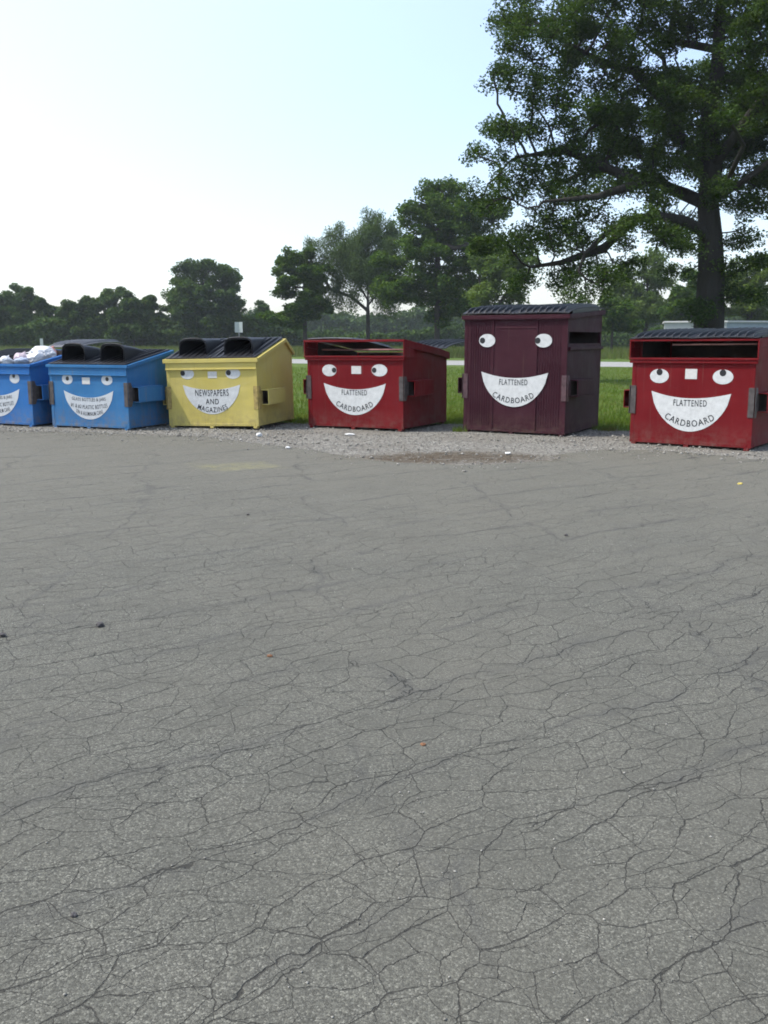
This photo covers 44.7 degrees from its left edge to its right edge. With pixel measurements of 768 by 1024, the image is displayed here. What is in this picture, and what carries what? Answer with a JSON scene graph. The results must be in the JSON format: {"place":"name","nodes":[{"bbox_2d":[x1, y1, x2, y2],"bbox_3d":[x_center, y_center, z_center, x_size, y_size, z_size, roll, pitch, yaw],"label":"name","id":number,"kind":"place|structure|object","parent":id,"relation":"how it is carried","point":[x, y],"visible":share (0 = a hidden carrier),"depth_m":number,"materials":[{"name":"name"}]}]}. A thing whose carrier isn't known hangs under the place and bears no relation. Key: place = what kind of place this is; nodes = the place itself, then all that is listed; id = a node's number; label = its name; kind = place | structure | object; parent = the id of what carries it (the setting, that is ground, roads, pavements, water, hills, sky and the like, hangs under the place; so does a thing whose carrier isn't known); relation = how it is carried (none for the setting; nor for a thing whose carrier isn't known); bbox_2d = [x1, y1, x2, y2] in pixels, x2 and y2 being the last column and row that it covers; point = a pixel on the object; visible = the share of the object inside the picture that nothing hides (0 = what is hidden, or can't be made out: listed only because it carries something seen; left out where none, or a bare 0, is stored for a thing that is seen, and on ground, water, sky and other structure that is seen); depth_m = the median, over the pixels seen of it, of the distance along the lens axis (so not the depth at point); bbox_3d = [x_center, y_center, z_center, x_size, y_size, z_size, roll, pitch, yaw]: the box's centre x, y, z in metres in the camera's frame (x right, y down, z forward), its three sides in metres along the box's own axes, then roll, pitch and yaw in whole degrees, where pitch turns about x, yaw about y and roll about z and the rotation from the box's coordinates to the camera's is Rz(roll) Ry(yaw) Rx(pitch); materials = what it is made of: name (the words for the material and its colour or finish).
{"place":"outdoors","nodes":[
{"label":"outdoors","id":0,"kind":"place"},
{"bbox_2d":[0,344,629,359],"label":"tall grass","id":1,"kind":"structure","parent":0,"point":[615,353],"depth_m":83.93,"materials":[{"name":"green plant"}]},
{"bbox_2d":[39,345,631,430],"bbox_3d":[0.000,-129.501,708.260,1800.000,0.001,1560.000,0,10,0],"label":"ground","id":2,"kind":"structure","parent":0,"point":[299,365],"depth_m":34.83,"materials":[{"name":"green plant"}]},
{"bbox_2d":[0,290,31,338],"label":"tree","id":3,"kind":"object","parent":2,"relation":"on","point":[11,308],"visible":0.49,"depth_m":116.51,"materials":[{"name":"green plant"}]},
{"bbox_2d":[8,282,41,316],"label":"tree","id":4,"kind":"object","parent":2,"relation":"on","point":[27,295],"visible":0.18,"depth_m":120.32,"materials":[{"name":"green plant"}]},
{"bbox_2d":[28,296,59,340],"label":"tree","id":5,"kind":"object","parent":2,"relation":"on","point":[46,309],"visible":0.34,"depth_m":116.90,"materials":[{"name":"green plant"}]},
{"bbox_2d":[54,295,101,339],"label":"tree","id":6,"kind":"object","parent":2,"relation":"on","point":[70,309],"visible":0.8,"depth_m":113.78,"materials":[{"name":"green plant"}]},
{"bbox_2d":[74,286,136,338],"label":"tree","id":7,"kind":"object","parent":2,"relation":"on","point":[107,298],"visible":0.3,"depth_m":114.05,"materials":[{"name":"green plant"}]},
{"bbox_2d":[104,297,157,346],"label":"tree","id":8,"kind":"object","parent":2,"relation":"on","point":[135,314],"visible":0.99,"depth_m":111.91,"materials":[{"name":"green plant"}]},
{"bbox_2d":[0,312,279,349],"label":"undergrowth","id":9,"kind":"object","parent":2,"relation":"on","point":[28,333],"visible":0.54,"depth_m":114.81,"materials":[{"name":"green plant"}]},
{"bbox_2d":[142,294,167,323],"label":"tree","id":10,"kind":"object","parent":2,"relation":"on","point":[153,299],"visible":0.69,"depth_m":118.49,"materials":[{"name":"green plant"}]},
{"bbox_2d":[157,287,180,327],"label":"tree","id":11,"kind":"object","parent":2,"relation":"on","point":[163,308],"visible":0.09,"depth_m":121.27,"materials":[{"name":"green plant"}]},
{"bbox_2d":[165,258,247,335],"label":"tree","id":12,"kind":"object","parent":2,"relation":"on","point":[194,301],"visible":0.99,"depth_m":113.46,"materials":[{"name":"green plant"}]},
{"bbox_2d":[235,322,242,336],"bbox_3d":[-6.091,-6.870,39.382,0.329,2.221,0.082,0,10,0],"label":"road sign","id":13,"kind":"object","parent":2,"relation":"on","point":[238,327],"visible":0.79,"depth_m":39.20,"materials":[{"name":"metal"}]},
{"bbox_2d":[241,300,277,336],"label":"tree","id":14,"kind":"object","parent":2,"relation":"on","point":[262,306],"visible":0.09,"depth_m":119.02,"materials":[{"name":"green plant"}]},
{"bbox_2d":[255,245,334,351],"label":"tree","id":15,"kind":"object","parent":2,"relation":"on","point":[310,303],"visible":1,"depth_m":83.22,"materials":[{"name":"green plant"}]},
{"bbox_2d":[288,416,308,422],"bbox_3d":[-1.552,-1.714,17.195,0.453,0.129,0.382,0,10,0],"label":"weed","id":16,"kind":"object","parent":2,"relation":"on","point":[300,419],"visible":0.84,"depth_m":17.16,"materials":[{"name":"green plant"}]},
{"bbox_2d":[303,205,405,351],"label":"willow tree","id":17,"kind":"object","parent":2,"relation":"on","point":[350,256],"visible":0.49,"depth_m":84.44,"materials":[{"name":"green plant"}]},
{"bbox_2d":[367,174,517,338],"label":"maple tree","id":18,"kind":"object","parent":2,"relation":"on","point":[448,214],"visible":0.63,"depth_m":76.32,"materials":[{"name":"green plant"}]},
{"bbox_2d":[278,404,629,430],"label":"grass","id":19,"kind":"structure","parent":2,"relation":"on","point":[613,422],"depth_m":17.01,"materials":[{"name":"green plant"}]},
{"bbox_2d":[154,303,767,337],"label":"woodland","id":20,"kind":"object","parent":2,"relation":"on","point":[410,320],"visible":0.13,"depth_m":197.69,"materials":[{"name":"green plant"}]},
{"bbox_2d":[276,320,663,349],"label":"hedgerow","id":21,"kind":"object","parent":2,"relation":"on","point":[453,330],"visible":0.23,"depth_m":125.82,"materials":[{"name":"green plant"}]},
{"bbox_2d":[462,248,544,307],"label":"leaning tree","id":22,"kind":"object","parent":2,"relation":"on","point":[483,293],"visible":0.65,"depth_m":69.40,"materials":[{"name":"green plant"}]},
{"bbox_2d":[455,0,767,328],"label":"oak tree","id":23,"kind":"object","parent":2,"relation":"on","point":[737,116],"visible":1,"depth_m":31.60,"materials":[{"name":"green plant"}]},
{"bbox_2d":[597,297,644,350],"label":"tree","id":24,"kind":"object","parent":2,"relation":"on","point":[615,320],"visible":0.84,"depth_m":79.68,"materials":[{"name":"green plant"}]},
{"bbox_2d":[602,246,678,335],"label":"pale tree","id":25,"kind":"object","parent":2,"relation":"on","point":[649,300],"visible":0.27,"depth_m":91.35,"materials":[{"name":"green plant"}]},
{"bbox_2d":[656,266,696,320],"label":"broad tree","id":26,"kind":"object","parent":2,"relation":"on","point":[676,293],"visible":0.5,"depth_m":85.41,"materials":[{"name":"green plant"}]},
{"bbox_2d":[662,321,767,328],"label":"farm building","id":27,"kind":"structure","parent":2,"relation":"on","point":[686,324],"depth_m":70.13,"materials":[{"name":"metal"}]},
{"bbox_2d":[725,254,767,320],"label":"broad tree","id":28,"kind":"object","parent":2,"relation":"on","point":[756,312],"visible":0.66,"depth_m":86.88,"materials":[{"name":"green plant"}]},
{"bbox_2d":[0,431,767,1023],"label":"parking lot","id":29,"kind":"structure","parent":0,"point":[654,659],"depth_m":3.62,"materials":[{"name":"grey asphalt"}]},
{"bbox_2d":[70,912,76,917],"bbox_3d":[-0.826,1.073,2.490,0.017,0.013,0.020,-9,14,-40],"label":"stone","id":30,"kind":"object","parent":29,"relation":"on","point":[73,914],"visible":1,"depth_m":2.48,"materials":[{"name":"grey stone"}]},
{"bbox_2d":[96,621,103,626],"bbox_3d":[-1.518,0.601,4.998,0.041,0.030,0.044,-8,13,-37],"label":"stone","id":31,"kind":"object","parent":29,"relation":"on","point":[100,624],"visible":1,"depth_m":4.98,"materials":[{"name":"grey stone"}]},
{"bbox_2d":[0,452,767,1020],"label":"grit","id":32,"kind":"object","parent":29,"relation":"on","point":[378,710],"visible":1,"depth_m":3.96,"materials":[{"name":"gravel"}]},
{"bbox_2d":[0,423,767,464],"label":"gravel strip","id":33,"kind":"object","parent":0,"point":[398,455],"visible":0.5,"depth_m":13.93,"materials":[{"name":"grey gravel"}]},
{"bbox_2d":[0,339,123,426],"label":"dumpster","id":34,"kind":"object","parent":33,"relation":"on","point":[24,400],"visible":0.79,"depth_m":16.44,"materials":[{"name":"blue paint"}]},
{"bbox_2d":[0,355,13,363],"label":"trash bag","id":35,"kind":"object","parent":34,"relation":"in","point":[6,360],"visible":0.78,"depth_m":16.56,"materials":[{"name":"white plastic"}]},
{"bbox_3d":[-6.351,-2.697,17.052,0.707,0.520,0.536,14,2,-30],"label":"trash bag","id":36,"kind":"object","parent":34,"relation":"in","visible":0},
{"bbox_2d":[13,351,26,358],"bbox_3d":[-6.529,-2.769,16.879,0.310,0.279,0.297,-7,12,-32],"label":"trash bag","id":37,"kind":"object","parent":36,"relation":"on","point":[19,355],"visible":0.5,"depth_m":16.76,"materials":[{"name":"plastic"}]},
{"bbox_2d":[13,357,28,363],"bbox_3d":[-6.495,-2.697,16.745,0.272,0.180,0.366,-5,0,-24],"label":"trash bag","id":38,"kind":"object","parent":36,"relation":"on","point":[21,360],"visible":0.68,"depth_m":16.62,"materials":[{"name":"plastic"}]},
{"bbox_2d":[27,350,43,362],"bbox_3d":[-6.300,-2.778,16.878,0.299,0.285,0.314,-9,14,-40],"label":"trash bag","id":39,"kind":"object","parent":36,"relation":"on","point":[35,356],"visible":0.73,"depth_m":16.78,"materials":[{"name":"white plastic"}]},
{"bbox_2d":[25,346,56,358],"bbox_3d":[-6.277,-2.902,17.161,0.462,0.299,0.487,-9,14,-40],"label":"trash bag","id":40,"kind":"object","parent":36,"relation":"on","point":[48,352],"visible":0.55,"depth_m":17.03,"materials":[{"name":"white plastic"}]},
{"bbox_2d":[45,343,173,430],"bbox_3d":[-4.788,-2.242,16.468,1.946,1.456,1.346,4,11,22],"label":"dumpster","id":41,"kind":"object","parent":33,"relation":"on","point":[111,385],"visible":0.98,"depth_m":15.97,"materials":[{"name":"blue paint"}]},
{"bbox_2d":[162,337,294,427],"bbox_3d":[-2.714,-2.333,16.668,2.005,1.534,1.672,2,11,16],"label":"dumpster","id":42,"kind":"object","parent":33,"relation":"on","point":[239,381],"visible":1,"depth_m":16.01,"materials":[{"name":"yellow paint"}]},
{"bbox_2d":[303,337,464,430],"bbox_3d":[0.246,-2.420,17.153,2.170,1.542,3.291,5,12,27],"label":"dumpster","id":43,"kind":"object","parent":33,"relation":"on","point":[351,387],"visible":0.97,"depth_m":15.87,"materials":[{"name":"red paint"}]},
{"bbox_2d":[452,425,466,431],"bbox_3d":[1.258,-1.405,15.527,0.277,0.130,0.244,0,10,0],"label":"weed","id":44,"kind":"object","parent":33,"relation":"on","point":[459,429],"visible":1,"depth_m":15.48,"materials":[{"name":"green plant"}]},
{"bbox_2d":[458,303,605,436],"bbox_3d":[2.509,-2.426,15.694,2.074,2.101,1.817,6,12,29],"label":"dumpster","id":45,"kind":"object","parent":33,"relation":"on","point":[531,368],"visible":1,"depth_m":14.99,"materials":[{"name":"red paint"}]},
{"bbox_2d":[592,422,618,430],"bbox_3d":[3.722,-1.437,15.702,0.444,0.129,0.429,0,10,0],"label":"weed","id":46,"kind":"object","parent":33,"relation":"on","point":[605,428],"visible":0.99,"depth_m":15.67,"materials":[{"name":"green plant"}]},
{"bbox_2d":[623,327,767,450],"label":"dumpster","id":47,"kind":"object","parent":33,"relation":"on","point":[699,386],"visible":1,"depth_m":13.21,"materials":[{"name":"red paint"}]},
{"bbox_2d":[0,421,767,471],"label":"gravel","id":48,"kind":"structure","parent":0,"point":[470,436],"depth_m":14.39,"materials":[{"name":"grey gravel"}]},
{"bbox_2d":[0,0,767,315],"label":"sky","id":49,"kind":"structure","parent":0,"point":[139,139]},
{"bbox_2d":[292,359,632,366],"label":"road","id":50,"kind":"structure","parent":0,"point":[602,364],"depth_m":58.76,"materials":[{"name":"grey asphalt"}]}
]}

